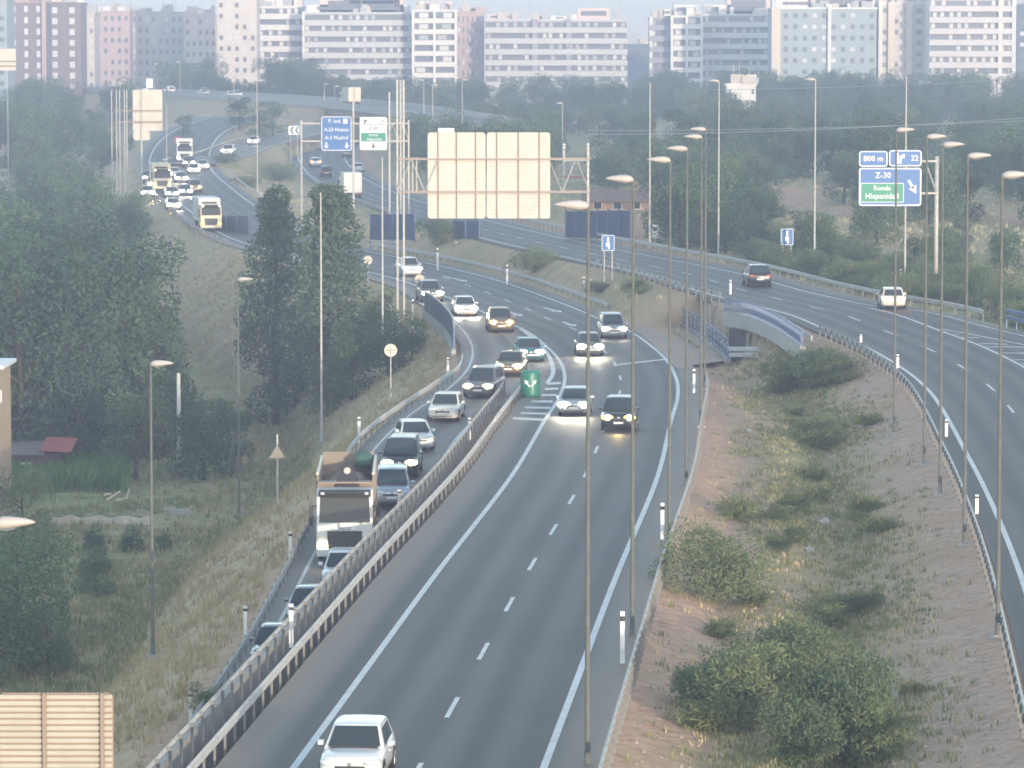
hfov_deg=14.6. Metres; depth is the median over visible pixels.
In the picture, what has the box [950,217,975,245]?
pine tree
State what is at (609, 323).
people carrier
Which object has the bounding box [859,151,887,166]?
distance sign
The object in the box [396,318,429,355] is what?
broadleaf tree
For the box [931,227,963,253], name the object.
broadleaf tree
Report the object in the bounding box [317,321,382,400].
broadleaf tree
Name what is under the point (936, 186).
sign mast
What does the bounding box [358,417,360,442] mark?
delineator post
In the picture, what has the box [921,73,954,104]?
pine tree
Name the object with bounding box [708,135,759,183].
pine tree
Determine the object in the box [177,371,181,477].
utility pole
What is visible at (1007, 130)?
broadleaf tree
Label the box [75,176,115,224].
broadleaf tree
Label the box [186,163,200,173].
hatchback
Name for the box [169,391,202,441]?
pine tree
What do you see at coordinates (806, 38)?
apartment block
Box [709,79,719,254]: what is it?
street lamp
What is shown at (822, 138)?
broadleaf tree
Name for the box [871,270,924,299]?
broom shrub
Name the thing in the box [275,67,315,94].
pine tree
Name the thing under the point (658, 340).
verge pavement
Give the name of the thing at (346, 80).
pine tree
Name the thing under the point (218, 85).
broadleaf tree
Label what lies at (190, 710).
delineator post
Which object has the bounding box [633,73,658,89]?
pine tree
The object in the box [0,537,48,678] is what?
broadleaf tree
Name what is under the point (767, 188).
broadleaf tree
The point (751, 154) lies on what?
poplar tree
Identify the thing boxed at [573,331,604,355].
hatchback
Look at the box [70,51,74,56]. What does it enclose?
window
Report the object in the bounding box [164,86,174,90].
panel van
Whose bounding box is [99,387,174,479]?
broadleaf tree
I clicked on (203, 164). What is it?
saloon car
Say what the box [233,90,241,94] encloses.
hatchback
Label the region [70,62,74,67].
window
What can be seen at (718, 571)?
broom shrub
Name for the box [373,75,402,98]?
pine tree
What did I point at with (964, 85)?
broadleaf tree
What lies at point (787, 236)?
information sign
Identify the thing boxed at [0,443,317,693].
green weeds
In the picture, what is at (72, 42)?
window
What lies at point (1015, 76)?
pine tree
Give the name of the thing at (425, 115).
broadleaf tree
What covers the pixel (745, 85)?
apartment block
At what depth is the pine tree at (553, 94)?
943.12 m
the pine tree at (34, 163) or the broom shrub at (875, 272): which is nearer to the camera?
the broom shrub at (875, 272)
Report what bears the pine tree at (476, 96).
on the ground at (1004, 739)
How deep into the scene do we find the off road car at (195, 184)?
546.41 m
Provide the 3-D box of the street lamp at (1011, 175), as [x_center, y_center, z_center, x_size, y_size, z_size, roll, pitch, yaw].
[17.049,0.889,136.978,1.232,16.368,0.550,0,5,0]
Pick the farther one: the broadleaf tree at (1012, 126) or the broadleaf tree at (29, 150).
the broadleaf tree at (29, 150)
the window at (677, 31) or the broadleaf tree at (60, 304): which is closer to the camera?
the broadleaf tree at (60, 304)
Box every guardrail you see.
[144,182,226,247]
[146,381,505,767]
[162,119,320,161]
[185,353,462,724]
[186,381,520,767]
[225,168,319,229]
[291,152,387,213]
[377,243,608,310]
[504,218,983,320]
[594,258,720,304]
[598,369,708,767]
[729,347,759,356]
[819,325,1023,741]
[1005,308,1023,329]
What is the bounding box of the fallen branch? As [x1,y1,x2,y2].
[104,488,129,501]
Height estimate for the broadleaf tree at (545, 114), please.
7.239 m
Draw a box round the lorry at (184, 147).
[175,138,194,161]
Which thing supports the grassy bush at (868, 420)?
on the ground at (1004, 739)
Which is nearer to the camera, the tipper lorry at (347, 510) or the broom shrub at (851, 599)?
the broom shrub at (851, 599)
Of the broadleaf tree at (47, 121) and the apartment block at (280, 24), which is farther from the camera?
the apartment block at (280, 24)
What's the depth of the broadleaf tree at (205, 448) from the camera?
279.11 m
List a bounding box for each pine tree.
[0,96,15,148]
[0,124,25,173]
[0,194,66,230]
[0,195,39,233]
[0,220,58,280]
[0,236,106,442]
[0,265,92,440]
[1,320,33,427]
[2,87,34,108]
[4,212,61,243]
[9,158,47,205]
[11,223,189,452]
[14,197,109,248]
[15,76,45,88]
[17,152,89,225]
[20,78,39,103]
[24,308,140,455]
[45,80,72,127]
[51,77,68,115]
[55,82,92,130]
[58,165,115,242]
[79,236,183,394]
[86,120,121,166]
[94,80,123,124]
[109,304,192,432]
[125,133,136,149]
[169,62,203,88]
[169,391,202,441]
[174,113,195,135]
[185,68,212,89]
[192,52,229,89]
[223,97,253,129]
[244,109,274,138]
[251,57,282,92]
[255,100,290,135]
[265,54,300,93]
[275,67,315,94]
[297,57,326,92]
[297,59,319,77]
[311,74,346,96]
[311,78,346,96]
[314,76,339,96]
[332,74,355,85]
[359,83,394,100]
[366,80,401,100]
[367,82,395,100]
[372,77,397,99]
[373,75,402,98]
[394,73,426,102]
[395,119,434,157]
[405,112,425,119]
[414,98,431,104]
[430,86,457,101]
[436,78,464,107]
[453,77,482,105]
[458,77,493,110]
[460,84,498,112]
[490,84,514,109]
[503,77,522,97]
[504,106,531,126]
[520,72,554,114]
[522,80,555,113]
[536,116,565,165]
[539,82,564,109]
[556,79,587,108]
[557,73,581,107]
[564,83,596,119]
[597,106,630,141]
[606,135,639,174]
[626,109,664,148]
[628,82,659,118]
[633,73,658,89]
[635,162,699,232]
[638,76,657,84]
[653,67,687,115]
[658,151,703,197]
[660,176,723,237]
[662,108,720,143]
[664,96,680,119]
[664,164,728,239]
[665,122,716,159]
[695,159,730,214]
[705,83,723,95]
[706,70,727,92]
[707,92,741,105]
[708,99,751,152]
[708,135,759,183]
[710,88,737,138]
[713,107,748,153]
[714,67,753,94]
[724,185,787,254]
[727,198,770,244]
[729,187,778,238]
[738,148,787,209]
[756,80,782,112]
[760,134,797,185]
[780,209,822,252]
[786,76,814,104]
[789,114,816,130]
[797,117,829,151]
[800,71,837,108]
[810,73,830,98]
[820,150,859,203]
[825,67,851,100]
[840,72,882,115]
[866,68,883,92]
[869,120,904,167]
[873,112,916,148]
[873,129,946,166]
[879,68,904,110]
[888,73,924,112]
[899,92,912,110]
[907,118,935,152]
[908,100,934,130]
[910,123,941,159]
[912,73,948,112]
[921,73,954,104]
[930,68,955,115]
[945,231,973,261]
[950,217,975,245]
[955,115,978,139]
[969,97,1023,153]
[983,228,1011,257]
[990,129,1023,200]
[995,70,1023,99]
[1001,76,1023,101]
[1008,75,1023,100]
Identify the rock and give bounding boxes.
[805,546,814,552]
[818,517,829,524]
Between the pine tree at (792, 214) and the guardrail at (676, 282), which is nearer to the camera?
the guardrail at (676, 282)
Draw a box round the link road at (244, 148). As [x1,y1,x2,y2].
[171,124,352,165]
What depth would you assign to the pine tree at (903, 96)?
914.97 m
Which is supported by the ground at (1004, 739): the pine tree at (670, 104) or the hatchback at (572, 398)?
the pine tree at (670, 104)
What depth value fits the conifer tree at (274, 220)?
317.84 m
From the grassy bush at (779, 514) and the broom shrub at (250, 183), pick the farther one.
the broom shrub at (250, 183)
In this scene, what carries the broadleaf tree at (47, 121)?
on the ground at (1004, 739)
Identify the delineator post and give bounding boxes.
[189,691,192,719]
[243,606,247,635]
[289,531,291,555]
[289,604,292,647]
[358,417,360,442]
[397,490,400,503]
[412,299,413,327]
[468,418,470,440]
[506,265,507,284]
[620,611,624,662]
[660,503,664,538]
[693,369,694,392]
[729,280,731,293]
[896,354,898,367]
[945,419,947,436]
[975,494,978,513]
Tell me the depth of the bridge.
270.06 m
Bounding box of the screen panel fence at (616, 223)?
[565,208,630,242]
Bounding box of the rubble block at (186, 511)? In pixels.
[165,509,195,514]
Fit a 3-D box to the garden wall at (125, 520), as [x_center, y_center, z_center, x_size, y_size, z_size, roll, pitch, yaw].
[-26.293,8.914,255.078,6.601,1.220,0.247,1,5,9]
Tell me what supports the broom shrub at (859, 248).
on the ground at (1004, 739)
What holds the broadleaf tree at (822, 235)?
on the ground at (1004, 739)
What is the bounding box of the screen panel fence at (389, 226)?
[370,212,414,248]
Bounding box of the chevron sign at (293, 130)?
[288,126,299,165]
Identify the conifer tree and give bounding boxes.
[233,181,314,427]
[280,182,373,397]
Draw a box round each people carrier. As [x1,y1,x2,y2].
[377,463,414,502]
[463,364,505,396]
[596,311,627,338]
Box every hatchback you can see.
[140,185,154,196]
[164,197,180,209]
[171,167,181,176]
[174,172,188,182]
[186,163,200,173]
[224,91,234,94]
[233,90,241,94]
[248,136,260,144]
[308,157,321,166]
[317,714,395,767]
[318,547,353,580]
[351,163,363,171]
[394,418,434,449]
[427,391,465,420]
[451,295,477,315]
[513,336,544,361]
[556,385,593,415]
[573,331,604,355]
[876,287,905,308]
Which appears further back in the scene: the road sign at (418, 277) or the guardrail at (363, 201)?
the guardrail at (363, 201)
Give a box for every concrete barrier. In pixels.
[84,88,454,123]
[87,86,520,124]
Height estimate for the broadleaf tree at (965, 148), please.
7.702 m
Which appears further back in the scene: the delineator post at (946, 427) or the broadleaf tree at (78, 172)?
the broadleaf tree at (78, 172)
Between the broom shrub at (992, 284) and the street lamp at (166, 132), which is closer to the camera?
the broom shrub at (992, 284)
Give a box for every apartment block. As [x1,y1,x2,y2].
[0,0,15,104]
[14,0,51,90]
[51,0,87,96]
[87,5,100,86]
[97,0,133,86]
[131,0,184,88]
[183,0,216,88]
[217,0,259,91]
[260,0,305,90]
[302,0,411,98]
[412,1,457,102]
[457,0,486,102]
[485,6,627,111]
[627,32,647,105]
[647,7,673,78]
[664,5,702,88]
[703,0,769,91]
[724,62,758,107]
[767,0,877,91]
[874,0,923,93]
[924,0,1015,114]
[1016,0,1023,85]
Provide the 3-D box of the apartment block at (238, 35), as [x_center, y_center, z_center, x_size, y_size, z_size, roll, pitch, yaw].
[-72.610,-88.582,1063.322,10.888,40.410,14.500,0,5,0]
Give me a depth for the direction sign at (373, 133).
469.10 m
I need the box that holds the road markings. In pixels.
[149,104,1023,767]
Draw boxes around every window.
[52,7,56,12]
[52,18,56,23]
[52,29,56,34]
[52,40,57,45]
[52,51,57,56]
[53,62,57,67]
[69,7,74,12]
[69,18,74,23]
[69,29,74,34]
[70,40,74,45]
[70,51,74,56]
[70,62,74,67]
[70,73,74,78]
[416,67,424,71]
[419,13,427,17]
[419,24,427,28]
[419,35,427,39]
[438,35,446,39]
[440,46,448,49]
[442,24,450,28]
[443,13,451,17]
[443,56,451,60]
[496,368,499,378]
[499,367,503,376]
[593,202,601,208]
[613,202,621,208]
[635,202,640,208]
[674,40,679,44]
[675,29,681,33]
[678,51,683,55]
[689,29,694,33]
[689,40,695,44]
[691,62,696,66]
[693,51,698,55]
[916,19,921,23]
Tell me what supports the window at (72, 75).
in the apartment block at (69, 38)
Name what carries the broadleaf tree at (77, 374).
on the ground at (1004, 739)
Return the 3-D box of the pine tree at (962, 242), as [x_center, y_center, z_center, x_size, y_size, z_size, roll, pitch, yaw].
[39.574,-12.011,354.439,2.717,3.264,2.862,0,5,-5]
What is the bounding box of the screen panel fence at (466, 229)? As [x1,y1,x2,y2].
[451,218,479,239]
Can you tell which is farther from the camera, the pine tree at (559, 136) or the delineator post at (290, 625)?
the pine tree at (559, 136)
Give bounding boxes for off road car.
[143,170,148,182]
[146,176,152,185]
[181,156,195,166]
[186,179,202,191]
[221,144,235,154]
[318,166,332,176]
[395,256,421,275]
[415,279,443,301]
[485,306,514,331]
[599,394,639,430]
[742,264,770,286]
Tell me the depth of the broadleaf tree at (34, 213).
375.48 m
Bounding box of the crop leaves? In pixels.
[11,445,132,492]
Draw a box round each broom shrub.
[212,152,241,162]
[229,175,261,187]
[256,162,297,179]
[413,218,456,245]
[501,244,561,272]
[581,280,610,292]
[618,275,652,294]
[647,514,779,602]
[667,657,725,710]
[684,638,808,731]
[720,612,864,685]
[731,237,775,257]
[738,241,781,264]
[749,689,846,767]
[751,241,798,263]
[756,360,808,391]
[758,533,797,553]
[761,219,799,236]
[762,229,807,253]
[765,255,793,271]
[766,346,852,388]
[777,257,807,274]
[780,247,843,279]
[787,649,899,767]
[788,411,846,450]
[796,343,870,384]
[800,242,840,256]
[808,589,852,614]
[814,689,920,767]
[816,232,861,252]
[819,258,874,284]
[822,261,877,281]
[825,419,849,435]
[828,236,883,268]
[836,588,888,615]
[843,275,873,293]
[844,242,875,261]
[849,267,888,284]
[854,262,910,278]
[865,277,880,295]
[867,269,922,298]
[871,250,915,268]
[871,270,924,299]
[888,261,928,269]
[891,250,916,262]
[906,261,956,285]
[906,262,940,276]
[908,259,950,272]
[913,270,968,299]
[915,279,950,299]
[922,248,974,277]
[933,283,973,305]
[943,262,993,290]
[946,275,981,297]
[956,295,986,310]
[959,261,1023,295]
[972,275,1022,301]
[977,287,1023,321]
[994,284,1023,314]
[995,298,1023,331]
[1002,305,1022,325]
[1008,302,1023,326]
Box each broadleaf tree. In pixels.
[0,171,13,200]
[0,189,31,211]
[0,198,45,244]
[0,250,60,308]
[0,466,55,546]
[0,523,78,640]
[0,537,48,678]
[1,98,56,169]
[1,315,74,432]
[3,118,55,186]
[9,104,46,147]
[11,81,46,110]
[15,607,77,676]
[19,78,60,117]
[22,158,76,217]
[25,269,159,445]
[32,94,88,158]
[41,75,66,116]
[45,168,126,253]
[60,160,86,199]
[73,272,197,435]
[74,544,116,597]
[75,164,96,187]
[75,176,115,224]
[80,123,120,167]
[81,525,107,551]
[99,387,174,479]
[104,188,153,236]
[106,194,148,247]
[113,75,143,124]
[118,78,144,109]
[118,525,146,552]
[124,358,211,459]
[151,57,190,88]
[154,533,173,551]
[165,398,241,480]
[199,65,231,90]
[205,397,256,460]
[226,81,249,90]
[235,83,251,91]
[246,78,272,92]
[262,63,296,93]
[281,56,306,93]
[285,69,320,95]
[296,60,316,92]
[302,352,349,416]
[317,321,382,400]
[329,78,368,98]
[335,304,381,350]
[355,78,378,99]
[356,286,398,337]
[359,310,416,375]
[387,88,409,101]
[390,115,425,152]
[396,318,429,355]
[399,113,429,148]
[401,84,431,102]
[405,128,426,163]
[407,139,427,172]
[412,78,447,103]
[412,106,463,152]
[418,81,461,106]
[439,115,473,130]
[444,116,465,131]
[447,115,508,173]
[457,100,480,111]
[458,79,491,112]
[499,77,527,116]
[501,115,560,173]
[529,106,566,131]
[531,115,564,155]
[541,81,571,111]
[541,123,570,156]
[553,100,577,133]
[568,84,598,111]
[570,77,603,112]
[576,112,595,133]
[582,133,631,184]
[592,146,639,188]
[596,76,632,118]
[596,102,625,136]
[629,137,671,182]
[633,133,700,201]
[642,170,717,248]
[648,68,685,83]
[656,68,692,105]
[657,125,694,171]
[666,172,739,244]
[685,117,715,131]
[686,79,704,99]
[687,116,739,162]
[691,72,729,109]
[695,164,756,229]
[698,107,725,143]
[702,204,743,254]
[706,149,749,181]
[713,69,752,97]
[725,180,780,236]
[736,127,780,171]
[750,68,766,102]
[755,119,818,177]
[758,72,778,116]
[766,71,782,82]
[774,74,806,98]
[776,74,800,99]
[793,212,842,258]
[800,72,824,100]
[803,109,832,135]
[804,125,851,171]
[816,114,842,147]
[820,109,877,171]
[827,114,887,180]
[840,116,866,136]
[842,118,904,179]
[843,69,874,113]
[848,197,907,243]
[850,159,909,216]
[872,73,898,95]
[897,153,964,223]
[898,101,926,120]
[901,106,940,149]
[907,91,946,132]
[910,152,960,212]
[915,224,963,263]
[923,225,946,251]
[927,74,965,119]
[931,159,986,220]
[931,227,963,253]
[938,71,967,113]
[938,119,989,174]
[945,130,994,183]
[947,69,989,117]
[955,70,989,111]
[967,71,996,96]
[977,118,995,140]
[979,147,1001,185]
[982,133,1023,192]
[985,228,1023,269]
[989,123,1023,188]
[995,158,1021,198]
[999,117,1023,143]
[1017,157,1023,217]
[1017,183,1023,221]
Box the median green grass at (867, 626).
[624,311,1009,767]
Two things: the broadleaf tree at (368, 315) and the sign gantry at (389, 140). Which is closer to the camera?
the broadleaf tree at (368, 315)
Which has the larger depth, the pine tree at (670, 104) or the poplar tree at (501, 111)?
the pine tree at (670, 104)
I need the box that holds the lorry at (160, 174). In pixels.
[149,162,173,190]
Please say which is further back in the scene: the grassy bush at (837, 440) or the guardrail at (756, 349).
the guardrail at (756, 349)
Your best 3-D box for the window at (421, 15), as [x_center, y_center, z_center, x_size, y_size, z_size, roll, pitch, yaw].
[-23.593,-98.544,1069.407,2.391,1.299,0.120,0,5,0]
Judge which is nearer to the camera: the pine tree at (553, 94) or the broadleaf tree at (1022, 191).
the broadleaf tree at (1022, 191)
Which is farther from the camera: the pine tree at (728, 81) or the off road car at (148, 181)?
the pine tree at (728, 81)
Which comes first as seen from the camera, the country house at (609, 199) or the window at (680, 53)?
the country house at (609, 199)
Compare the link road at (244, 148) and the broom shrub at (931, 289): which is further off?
the link road at (244, 148)
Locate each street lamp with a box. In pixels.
[0,516,34,529]
[146,360,172,659]
[166,104,166,161]
[235,277,251,515]
[257,80,263,193]
[318,192,322,443]
[381,157,383,366]
[419,79,423,139]
[432,84,437,123]
[462,79,467,131]
[554,200,590,763]
[557,102,562,154]
[605,175,634,634]
[647,83,652,250]
[647,156,670,536]
[667,146,687,484]
[684,134,705,428]
[690,127,709,390]
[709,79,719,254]
[805,78,815,270]
[888,127,914,435]
[904,76,906,273]
[918,134,946,467]
[933,141,963,497]
[957,152,990,547]
[989,171,1023,640]
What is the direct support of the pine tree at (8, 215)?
on the ground at (1004, 739)
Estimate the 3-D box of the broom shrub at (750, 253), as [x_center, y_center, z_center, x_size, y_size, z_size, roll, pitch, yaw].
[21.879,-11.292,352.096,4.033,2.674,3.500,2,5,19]
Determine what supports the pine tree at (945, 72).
on the ground at (1004, 739)
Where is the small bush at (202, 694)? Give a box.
[187,681,220,709]
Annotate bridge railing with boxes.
[680,307,730,366]
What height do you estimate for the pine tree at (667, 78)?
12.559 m
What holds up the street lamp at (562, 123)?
on the ground at (1004, 739)
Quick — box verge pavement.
[624,321,723,368]
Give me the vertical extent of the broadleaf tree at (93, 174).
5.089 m
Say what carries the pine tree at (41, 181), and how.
on the ground at (1004, 739)
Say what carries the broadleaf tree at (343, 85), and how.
on the ground at (1004, 739)
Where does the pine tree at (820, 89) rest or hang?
on the ground at (1004, 739)
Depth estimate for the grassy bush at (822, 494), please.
190.78 m
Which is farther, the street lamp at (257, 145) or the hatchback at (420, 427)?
the street lamp at (257, 145)
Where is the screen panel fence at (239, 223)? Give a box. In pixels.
[215,213,249,233]
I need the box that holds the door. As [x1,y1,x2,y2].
[623,205,630,209]
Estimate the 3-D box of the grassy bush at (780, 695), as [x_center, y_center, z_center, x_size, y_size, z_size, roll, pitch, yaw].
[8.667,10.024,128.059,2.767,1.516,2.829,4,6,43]
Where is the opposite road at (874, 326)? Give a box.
[294,142,1023,683]
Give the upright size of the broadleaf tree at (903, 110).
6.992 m
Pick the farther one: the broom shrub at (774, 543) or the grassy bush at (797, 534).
the grassy bush at (797, 534)
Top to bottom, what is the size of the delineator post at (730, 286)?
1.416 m
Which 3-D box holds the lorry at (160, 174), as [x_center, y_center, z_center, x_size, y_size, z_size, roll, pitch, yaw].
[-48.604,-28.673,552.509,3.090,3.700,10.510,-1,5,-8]
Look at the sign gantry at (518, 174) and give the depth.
322.08 m
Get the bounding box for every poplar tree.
[58,251,181,332]
[480,96,508,115]
[486,114,527,131]
[568,109,590,135]
[581,103,614,138]
[684,155,742,185]
[717,100,769,143]
[735,148,769,179]
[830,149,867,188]
[877,142,904,167]
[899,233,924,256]
[979,85,1016,108]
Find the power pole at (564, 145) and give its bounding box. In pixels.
[562,143,589,185]
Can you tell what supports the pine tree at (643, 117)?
on the ground at (1004, 739)
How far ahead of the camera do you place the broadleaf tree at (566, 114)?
775.99 m
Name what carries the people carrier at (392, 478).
on the exit ramp road at (488, 347)
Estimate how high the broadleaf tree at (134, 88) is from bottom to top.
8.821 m
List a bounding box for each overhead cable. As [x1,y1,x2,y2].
[588,118,1019,134]
[588,121,1011,130]
[704,79,1019,89]
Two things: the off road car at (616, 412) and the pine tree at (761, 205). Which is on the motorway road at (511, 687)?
the off road car at (616, 412)
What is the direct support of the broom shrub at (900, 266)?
on the ground at (1004, 739)
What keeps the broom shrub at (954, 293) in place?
on the ground at (1004, 739)
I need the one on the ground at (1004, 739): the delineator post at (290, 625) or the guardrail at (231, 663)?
the guardrail at (231, 663)
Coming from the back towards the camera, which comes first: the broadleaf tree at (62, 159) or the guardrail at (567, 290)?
the broadleaf tree at (62, 159)
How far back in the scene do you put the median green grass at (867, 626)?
166.70 m
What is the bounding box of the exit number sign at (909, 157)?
[889,150,921,165]
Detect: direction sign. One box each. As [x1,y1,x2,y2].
[321,116,351,150]
[360,117,386,149]
[859,168,921,205]
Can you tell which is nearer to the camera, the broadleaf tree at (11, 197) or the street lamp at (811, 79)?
the street lamp at (811, 79)
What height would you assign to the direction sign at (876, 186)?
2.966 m
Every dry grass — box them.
[0,251,453,767]
[10,156,1023,463]
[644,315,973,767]
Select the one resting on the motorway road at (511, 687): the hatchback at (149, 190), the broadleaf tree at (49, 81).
the hatchback at (149, 190)
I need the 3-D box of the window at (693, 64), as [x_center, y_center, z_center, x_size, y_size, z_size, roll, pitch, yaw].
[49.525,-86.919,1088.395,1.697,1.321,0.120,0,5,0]
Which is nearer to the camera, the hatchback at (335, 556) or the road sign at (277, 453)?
the hatchback at (335, 556)
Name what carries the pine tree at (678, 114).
on the ground at (1004, 739)
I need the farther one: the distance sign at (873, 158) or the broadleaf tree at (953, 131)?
the broadleaf tree at (953, 131)
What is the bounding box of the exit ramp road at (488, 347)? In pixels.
[217,290,569,690]
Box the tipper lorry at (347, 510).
[309,449,379,559]
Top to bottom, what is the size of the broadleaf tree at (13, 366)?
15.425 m
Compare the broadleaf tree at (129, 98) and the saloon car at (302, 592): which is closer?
the saloon car at (302, 592)
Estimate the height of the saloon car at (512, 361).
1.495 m
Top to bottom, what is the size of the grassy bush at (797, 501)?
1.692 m
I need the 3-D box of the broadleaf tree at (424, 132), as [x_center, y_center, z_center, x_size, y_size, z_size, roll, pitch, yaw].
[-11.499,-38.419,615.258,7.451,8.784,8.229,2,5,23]
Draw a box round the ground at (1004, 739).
[0,93,1023,767]
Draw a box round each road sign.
[0,49,15,189]
[0,692,113,767]
[270,434,284,507]
[364,256,371,267]
[384,344,396,399]
[415,274,423,282]
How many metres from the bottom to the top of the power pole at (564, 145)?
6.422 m
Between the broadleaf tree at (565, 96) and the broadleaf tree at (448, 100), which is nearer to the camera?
the broadleaf tree at (448, 100)
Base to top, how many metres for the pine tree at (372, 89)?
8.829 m
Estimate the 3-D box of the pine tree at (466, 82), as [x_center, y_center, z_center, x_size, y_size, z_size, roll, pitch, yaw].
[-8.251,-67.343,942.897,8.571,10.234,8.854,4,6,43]
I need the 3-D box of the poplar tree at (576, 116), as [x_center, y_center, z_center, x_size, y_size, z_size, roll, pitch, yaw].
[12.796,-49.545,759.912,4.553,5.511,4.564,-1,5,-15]
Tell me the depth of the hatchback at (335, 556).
167.40 m
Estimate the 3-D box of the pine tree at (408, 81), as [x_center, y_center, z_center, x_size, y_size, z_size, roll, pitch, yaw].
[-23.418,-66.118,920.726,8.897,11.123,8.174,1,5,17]
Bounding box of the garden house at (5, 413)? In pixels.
[0,358,16,537]
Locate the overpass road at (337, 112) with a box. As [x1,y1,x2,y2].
[84,93,515,123]
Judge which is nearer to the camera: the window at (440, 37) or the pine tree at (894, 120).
the pine tree at (894, 120)
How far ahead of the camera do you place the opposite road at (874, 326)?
258.35 m
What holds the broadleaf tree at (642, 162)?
on the ground at (1004, 739)
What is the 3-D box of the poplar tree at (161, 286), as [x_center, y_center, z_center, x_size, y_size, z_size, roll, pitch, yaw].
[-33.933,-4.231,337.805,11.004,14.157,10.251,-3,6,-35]
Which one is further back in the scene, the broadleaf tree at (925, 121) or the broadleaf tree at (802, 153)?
the broadleaf tree at (925, 121)
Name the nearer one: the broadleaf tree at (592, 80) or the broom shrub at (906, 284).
the broom shrub at (906, 284)
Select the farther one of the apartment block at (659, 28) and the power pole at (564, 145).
the apartment block at (659, 28)
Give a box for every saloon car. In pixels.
[163,186,179,197]
[177,184,192,195]
[197,160,209,169]
[249,621,282,657]
[284,584,317,617]
[341,151,351,156]
[494,350,527,375]
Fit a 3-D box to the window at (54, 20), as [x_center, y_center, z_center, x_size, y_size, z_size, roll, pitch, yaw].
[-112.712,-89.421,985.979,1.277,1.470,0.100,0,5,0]
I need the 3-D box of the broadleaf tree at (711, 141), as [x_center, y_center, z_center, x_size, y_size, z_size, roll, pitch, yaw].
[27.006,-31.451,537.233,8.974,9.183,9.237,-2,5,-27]
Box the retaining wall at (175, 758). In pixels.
[160,400,493,767]
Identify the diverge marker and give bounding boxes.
[520,370,539,396]
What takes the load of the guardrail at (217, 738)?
on the ground at (1004, 739)
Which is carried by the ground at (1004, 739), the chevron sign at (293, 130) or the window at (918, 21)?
the chevron sign at (293, 130)
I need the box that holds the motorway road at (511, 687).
[135,117,702,767]
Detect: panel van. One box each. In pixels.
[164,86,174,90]
[379,433,422,476]
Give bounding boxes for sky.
[64,0,875,100]
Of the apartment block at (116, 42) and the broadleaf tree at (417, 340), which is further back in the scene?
the apartment block at (116, 42)
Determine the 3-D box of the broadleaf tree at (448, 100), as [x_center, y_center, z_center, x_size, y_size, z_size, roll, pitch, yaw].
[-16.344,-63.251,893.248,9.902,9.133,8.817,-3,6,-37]
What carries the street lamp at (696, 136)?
on the ground at (1004, 739)
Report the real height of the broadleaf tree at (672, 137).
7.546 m
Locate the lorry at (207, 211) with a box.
[193,196,223,229]
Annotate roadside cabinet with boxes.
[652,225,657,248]
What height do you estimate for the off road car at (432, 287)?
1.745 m
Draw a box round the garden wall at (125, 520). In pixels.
[50,515,149,524]
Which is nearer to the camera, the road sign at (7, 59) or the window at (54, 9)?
the road sign at (7, 59)
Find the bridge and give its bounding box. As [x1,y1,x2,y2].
[722,298,811,379]
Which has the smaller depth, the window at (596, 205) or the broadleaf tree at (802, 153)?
the window at (596, 205)
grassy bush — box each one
[648,686,751,732]
[688,610,750,638]
[703,488,770,520]
[725,578,782,606]
[755,497,811,521]
[755,673,810,711]
[758,376,795,395]
[766,483,829,514]
[766,519,825,543]
[773,399,809,416]
[782,415,809,424]
[783,471,850,500]
[787,588,871,629]
[788,463,833,481]
[819,432,847,447]
[834,488,894,513]
[845,405,888,425]
[846,509,905,535]
[847,506,870,521]
[895,672,934,695]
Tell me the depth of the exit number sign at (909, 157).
308.54 m
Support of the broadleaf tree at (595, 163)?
on the ground at (1004, 739)
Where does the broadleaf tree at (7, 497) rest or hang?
on the ground at (1004, 739)
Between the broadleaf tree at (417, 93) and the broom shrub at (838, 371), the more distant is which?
the broadleaf tree at (417, 93)
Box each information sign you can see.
[602,235,614,282]
[781,229,793,255]
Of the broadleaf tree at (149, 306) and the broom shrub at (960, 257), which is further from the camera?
the broom shrub at (960, 257)
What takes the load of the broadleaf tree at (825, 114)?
on the ground at (1004, 739)
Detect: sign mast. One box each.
[111,78,162,204]
[888,156,938,281]
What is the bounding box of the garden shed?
[11,437,76,467]
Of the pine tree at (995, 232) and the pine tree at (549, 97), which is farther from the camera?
the pine tree at (549, 97)
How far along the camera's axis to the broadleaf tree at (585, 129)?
768.96 m
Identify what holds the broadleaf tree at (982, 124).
on the ground at (1004, 739)
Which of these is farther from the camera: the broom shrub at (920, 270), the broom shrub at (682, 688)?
the broom shrub at (920, 270)
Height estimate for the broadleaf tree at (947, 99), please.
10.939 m
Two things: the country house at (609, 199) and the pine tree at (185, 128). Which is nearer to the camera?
the country house at (609, 199)
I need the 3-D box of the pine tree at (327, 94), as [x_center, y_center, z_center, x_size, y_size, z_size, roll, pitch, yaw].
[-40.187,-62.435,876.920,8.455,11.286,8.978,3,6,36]
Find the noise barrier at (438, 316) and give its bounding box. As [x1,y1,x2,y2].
[423,290,455,359]
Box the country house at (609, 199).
[581,182,652,209]
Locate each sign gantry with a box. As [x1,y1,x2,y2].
[300,80,409,226]
[396,80,589,322]

